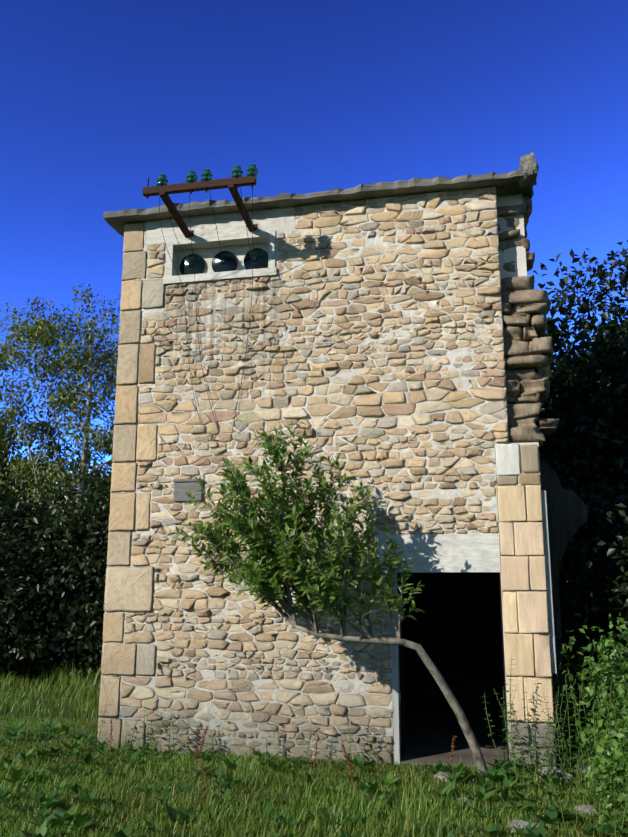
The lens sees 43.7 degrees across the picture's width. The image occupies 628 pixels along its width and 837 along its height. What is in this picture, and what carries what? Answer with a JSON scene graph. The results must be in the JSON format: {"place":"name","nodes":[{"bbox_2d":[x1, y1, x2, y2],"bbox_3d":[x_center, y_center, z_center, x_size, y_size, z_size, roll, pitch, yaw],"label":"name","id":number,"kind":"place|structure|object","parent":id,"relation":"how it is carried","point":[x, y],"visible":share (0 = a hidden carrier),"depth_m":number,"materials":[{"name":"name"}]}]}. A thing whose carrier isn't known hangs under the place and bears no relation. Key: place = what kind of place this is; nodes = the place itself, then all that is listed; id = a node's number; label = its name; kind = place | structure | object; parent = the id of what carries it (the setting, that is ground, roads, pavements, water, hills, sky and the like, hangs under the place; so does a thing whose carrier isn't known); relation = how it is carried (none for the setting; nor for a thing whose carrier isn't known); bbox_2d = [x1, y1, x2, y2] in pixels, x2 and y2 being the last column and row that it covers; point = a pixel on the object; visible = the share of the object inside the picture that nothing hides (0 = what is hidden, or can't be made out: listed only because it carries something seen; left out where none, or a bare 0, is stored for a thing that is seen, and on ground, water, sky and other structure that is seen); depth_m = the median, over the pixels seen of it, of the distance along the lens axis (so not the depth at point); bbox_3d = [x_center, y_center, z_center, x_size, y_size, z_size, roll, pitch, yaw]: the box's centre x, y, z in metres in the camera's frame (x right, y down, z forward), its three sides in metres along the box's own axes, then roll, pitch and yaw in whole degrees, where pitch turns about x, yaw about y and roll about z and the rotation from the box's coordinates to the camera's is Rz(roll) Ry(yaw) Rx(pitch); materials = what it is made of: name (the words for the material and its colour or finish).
{"place":"outdoors","nodes":[
{"label":"outdoors","id":0,"kind":"place"},
{"bbox_2d":[0,640,621,738],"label":"grass","id":1,"kind":"structure","parent":0,"point":[76,690],"depth_m":11.62,"materials":[{"name":"green plant"}]},
{"bbox_2d":[0,628,627,836],"bbox_3d":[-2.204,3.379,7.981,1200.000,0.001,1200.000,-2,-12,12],"label":"ground","id":2,"kind":"structure","parent":0,"point":[64,715],"depth_m":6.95,"materials":[{"name":"green plant"}]},
{"bbox_2d":[0,461,60,537],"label":"tree","id":3,"kind":"object","parent":2,"relation":"on","point":[21,488],"depth_m":19.02,"materials":[{"name":"green plant"}]},
{"bbox_2d":[0,426,88,509],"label":"tree","id":4,"kind":"object","parent":2,"relation":"on","point":[5,478],"visible":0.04,"depth_m":22.08,"materials":[{"name":"green plant"}]},
{"bbox_2d":[0,476,110,681],"bbox_3d":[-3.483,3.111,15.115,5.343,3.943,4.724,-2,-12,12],"label":"hedge","id":5,"kind":"object","parent":2,"relation":"on","point":[85,644],"depth_m":13.73,"materials":[{"name":"green plant"}]},
{"bbox_2d":[0,283,120,625],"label":"birch tree","id":6,"kind":"object","parent":2,"relation":"on","point":[39,331],"depth_m":16.85,"materials":[{"name":"green plant"}]},
{"bbox_2d":[51,444,111,521],"bbox_3d":[-10.322,5.449,36.382,11.677,8.669,9.442,-2,-12,12],"label":"tree","id":7,"kind":"object","parent":2,"relation":"on","point":[94,460],"depth_m":36.34,"materials":[{"name":"green plant"}]},
{"bbox_2d":[0,701,377,765],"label":"wall weeds","id":8,"kind":"object","parent":2,"relation":"on","point":[147,751],"depth_m":7.60,"materials":[{"name":"green plant"}]},
{"bbox_2d":[89,717,476,815],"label":"dock stalks","id":9,"kind":"object","parent":2,"relation":"on","point":[308,778],"depth_m":6.49,"materials":[{"name":"plant"}]},
{"bbox_2d":[97,186,508,764],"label":"tower wall stones","id":10,"kind":"object","parent":2,"relation":"on","point":[128,589],"visible":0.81,"depth_m":8.16,"materials":[{"name":"beige stone"}]},
{"bbox_2d":[173,479,201,500],"bbox_3d":[-1.335,0.755,8.291,0.325,0.225,0.040,-2,-12,12],"label":"stone plaque","id":11,"kind":"object","parent":10,"relation":"attached to","point":[181,486],"visible":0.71,"depth_m":8.29,"materials":[{"name":"grey stone"}]},
{"bbox_2d":[99,187,507,764],"bbox_3d":[-0.146,0.464,8.127,4.213,5.770,0.022,-2,-12,12],"label":"mortar skin","id":12,"kind":"object","parent":10,"relation":"attached to","point":[217,722],"visible":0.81,"depth_m":8.12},
{"bbox_2d":[0,718,627,836],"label":"turf weed rosettes","id":13,"kind":"object","parent":2,"relation":"on","point":[552,816],"visible":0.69,"depth_m":6.13,"materials":[{"name":"green plant"}]},
{"bbox_2d":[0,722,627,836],"bbox_3d":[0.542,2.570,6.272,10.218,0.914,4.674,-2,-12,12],"label":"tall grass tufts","id":14,"kind":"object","parent":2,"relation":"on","point":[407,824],"visible":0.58,"depth_m":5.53,"materials":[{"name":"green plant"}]},
{"bbox_2d":[164,417,487,773],"bbox_3d":[0.064,1.547,6.932,2.788,3.239,1.437,-2,-12,12],"label":"young tree","id":15,"kind":"object","parent":2,"relation":"on","point":[305,554],"depth_m":6.93,"materials":[{"name":"green plant"}]},
{"bbox_2d":[104,194,557,771],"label":"tower walls","id":16,"kind":"structure","parent":2,"relation":"on","point":[514,254],"depth_m":8.20,"materials":[{"name":"beige stone"}]},
{"bbox_2d":[142,175,256,237],"bbox_3d":[-1.127,-2.325,8.517,1.230,0.391,0.791,-2,-12,12],"label":"insulator bracket","id":17,"kind":"object","parent":16,"relation":"attached to","point":[232,185],"visible":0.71,"depth_m":8.21,"materials":[{"name":"brown wood"}]},
{"bbox_2d":[167,205,189,263],"bbox_3d":[-1.505,-2.130,8.595,0.013,0.594,0.793,-3,-12,14],"label":"wire","id":18,"kind":"object","parent":17,"relation":"attached to","point":[175,235],"visible":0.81,"depth_m":8.54,"materials":[{"name":"grey metal"}]},
{"bbox_2d":[159,199,200,422],"bbox_3d":[-1.498,-1.214,8.399,0.214,2.467,0.757,-7,-14,30],"label":"wire","id":19,"kind":"object","parent":17,"relation":"attached to","point":[184,305],"visible":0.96,"depth_m":8.53,"materials":[{"name":"grey metal"}]},
{"bbox_2d":[189,195,217,429],"bbox_3d":[-1.238,-1.182,8.303,0.302,2.567,0.720,-2,-12,12],"label":"wire","id":20,"kind":"object","parent":17,"relation":"attached to","point":[196,309],"visible":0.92,"depth_m":8.51,"materials":[{"name":"grey metal"}]},
{"bbox_2d":[156,164,257,185],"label":"electrical insulators","id":21,"kind":"object","parent":17,"relation":"attached to","point":[236,171],"visible":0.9,"depth_m":8.14,"materials":[{"name":"teal glass"}]},
{"bbox_2d":[209,190,221,258],"bbox_3d":[-1.057,-2.148,8.503,0.048,0.594,0.798,-1,-12,6],"label":"wire","id":22,"kind":"object","parent":17,"relation":"attached to","point":[216,226],"visible":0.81,"depth_m":8.39,"materials":[{"name":"grey metal"}]},
{"bbox_2d":[229,189,252,444],"bbox_3d":[-0.741,-1.124,8.216,0.215,2.716,0.758,1,-12,-7],"label":"wire","id":23,"kind":"object","parent":17,"relation":"attached to","point":[250,312],"visible":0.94,"depth_m":8.42,"materials":[{"name":"grey metal"}]},
{"bbox_2d":[252,188,254,257],"bbox_3d":[-0.654,-2.167,8.416,0.015,0.594,0.818,0,-12,-2],"label":"wire","id":24,"kind":"object","parent":17,"relation":"attached to","point":[252,218],"visible":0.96,"depth_m":8.30,"materials":[{"name":"grey metal"}]},
{"bbox_2d":[146,207,293,244],"bbox_3d":[-1.055,-2.156,8.973,1.750,0.294,0.210,-2,-12,12],"label":"plaster band","id":25,"kind":"object","parent":16,"relation":"attached to","point":[229,223],"visible":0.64,"depth_m":8.88,"materials":[{"name":"grey paint"}]},
{"bbox_2d":[163,230,276,284],"bbox_3d":[-1.035,-1.783,8.868,1.320,0.530,0.235,-2,-12,12],"label":"window frame","id":26,"kind":"object","parent":16,"relation":"attached to","point":[207,249],"visible":0.75,"depth_m":8.87,"materials":[{"name":"white concrete"}]},
{"bbox_2d":[180,248,267,274],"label":"round openings","id":27,"kind":"object","parent":26,"relation":"in","point":[228,261],"depth_m":8.88,"materials":[{"name":"black glass"}]},
{"bbox_2d":[103,168,533,237],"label":"roof slab","id":28,"kind":"structure","parent":16,"relation":"on","point":[504,184],"depth_m":8.50,"materials":[{"name":"concrete"}]},
{"bbox_2d":[518,153,538,186],"bbox_3d":[2.258,-2.535,8.346,0.234,0.306,0.693,-2,-12,12],"label":"stone","id":29,"kind":"object","parent":28,"relation":"on","point":[527,161],"visible":0.65,"depth_m":8.10,"materials":[{"name":"grey stone"}]},
{"bbox_2d":[391,573,400,764],"bbox_3d":[0.796,2.392,7.575,0.067,1.770,0.096,-2,-12,12],"label":"door frame jamb","id":30,"kind":"structure","parent":16,"relation":"attached to","point":[395,699],"depth_m":7.49,"materials":[{"name":"grey concrete"}]},
{"bbox_2d":[377,533,500,571],"bbox_3d":[1.260,1.364,7.892,1.182,0.368,0.502,-2,-12,12],"label":"door lintel","id":31,"kind":"structure","parent":16,"relation":"attached to","point":[453,552],"depth_m":7.63,"materials":[{"name":"grey concrete"}]},
{"bbox_2d":[397,572,508,758],"bbox_3d":[0.392,0.935,9.695,3.576,5.480,3.392,-2,-12,12],"label":"tower interior lining","id":32,"kind":"object","parent":16,"relation":"attached to","point":[455,630],"visible":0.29,"depth_m":10.69,"materials":[{"name":"black"}]},
{"bbox_2d":[495,443,555,770],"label":"stone quoins","id":33,"kind":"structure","parent":16,"relation":"attached to","point":[531,618],"depth_m":7.40,"materials":[{"name":"beige stone"}]},
{"bbox_2d":[497,196,558,447],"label":"broken corner toothing stones","id":34,"kind":"object","parent":16,"relation":"attached to","point":[527,370],"visible":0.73,"depth_m":7.99,"materials":[{"name":"beige stone"}]},
{"bbox_2d":[541,490,556,673],"bbox_3d":[2.231,1.534,7.450,0.043,1.700,0.045,-2,-12,12],"label":"pipe","id":35,"kind":"object","parent":16,"relation":"attached to","point":[549,586],"visible":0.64,"depth_m":7.42,"materials":[{"name":"metal"}]},
{"bbox_2d":[400,705,507,767],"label":"doorway floor","id":36,"kind":"structure","parent":2,"relation":"on","point":[430,731],"depth_m":8.59,"materials":[{"name":"grey concrete"}]},
{"bbox_2d":[433,765,598,833],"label":"rocks","id":37,"kind":"object","parent":2,"relation":"on","point":[524,824],"visible":0.1,"depth_m":6.07,"materials":[{"name":"grey stone"}]},
{"bbox_2d":[482,657,627,836],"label":"nettles","id":38,"kind":"object","parent":2,"relation":"on","point":[605,812],"depth_m":6.55,"materials":[{"name":"green plant"}]},
{"bbox_2d":[540,461,587,752],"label":"side wall","id":39,"kind":"structure","parent":2,"relation":"on","point":[567,512],"depth_m":8.26,"materials":[{"name":"concrete"}]},
{"bbox_2d":[533,240,627,668],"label":"tree","id":40,"kind":"object","parent":2,"relation":"on","point":[581,408],"depth_m":10.97,"materials":[{"name":"green plant"}]},
{"bbox_2d":[542,343,625,669],"bbox_3d":[4.920,1.541,15.754,5.447,6.798,5.449,-2,-12,12],"label":"tree","id":41,"kind":"object","parent":2,"relation":"on","point":[559,368],"depth_m":14.74,"materials":[{"name":"green plant"}]},
{"bbox_2d":[554,313,617,374],"bbox_3d":[13.292,1.773,32.134,11.461,12.982,9.762,-2,-12,12],"label":"tree","id":42,"kind":"object","parent":2,"relation":"on","point":[613,316],"depth_m":32.45,"materials":[{"name":"green plant"}]},
{"bbox_2d":[548,480,627,730],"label":"bush","id":43,"kind":"object","parent":2,"relation":"on","point":[616,588],"depth_m":8.59,"materials":[{"name":"green plant"}]},
{"bbox_2d":[560,612,627,780],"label":"bush","id":44,"kind":"object","parent":2,"relation":"on","point":[621,676],"depth_m":6.58,"materials":[{"name":"green plant"}]},
{"bbox_2d":[572,695,627,834],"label":"bush","id":45,"kind":"object","parent":2,"relation":"on","point":[615,754],"visible":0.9,"depth_m":5.12,"materials":[{"name":"green plant"}]},
{"bbox_2d":[0,0,627,488],"label":"sky","id":46,"kind":"structure","parent":0,"point":[99,99],"materials":[{"name":"blue"}]}
]}

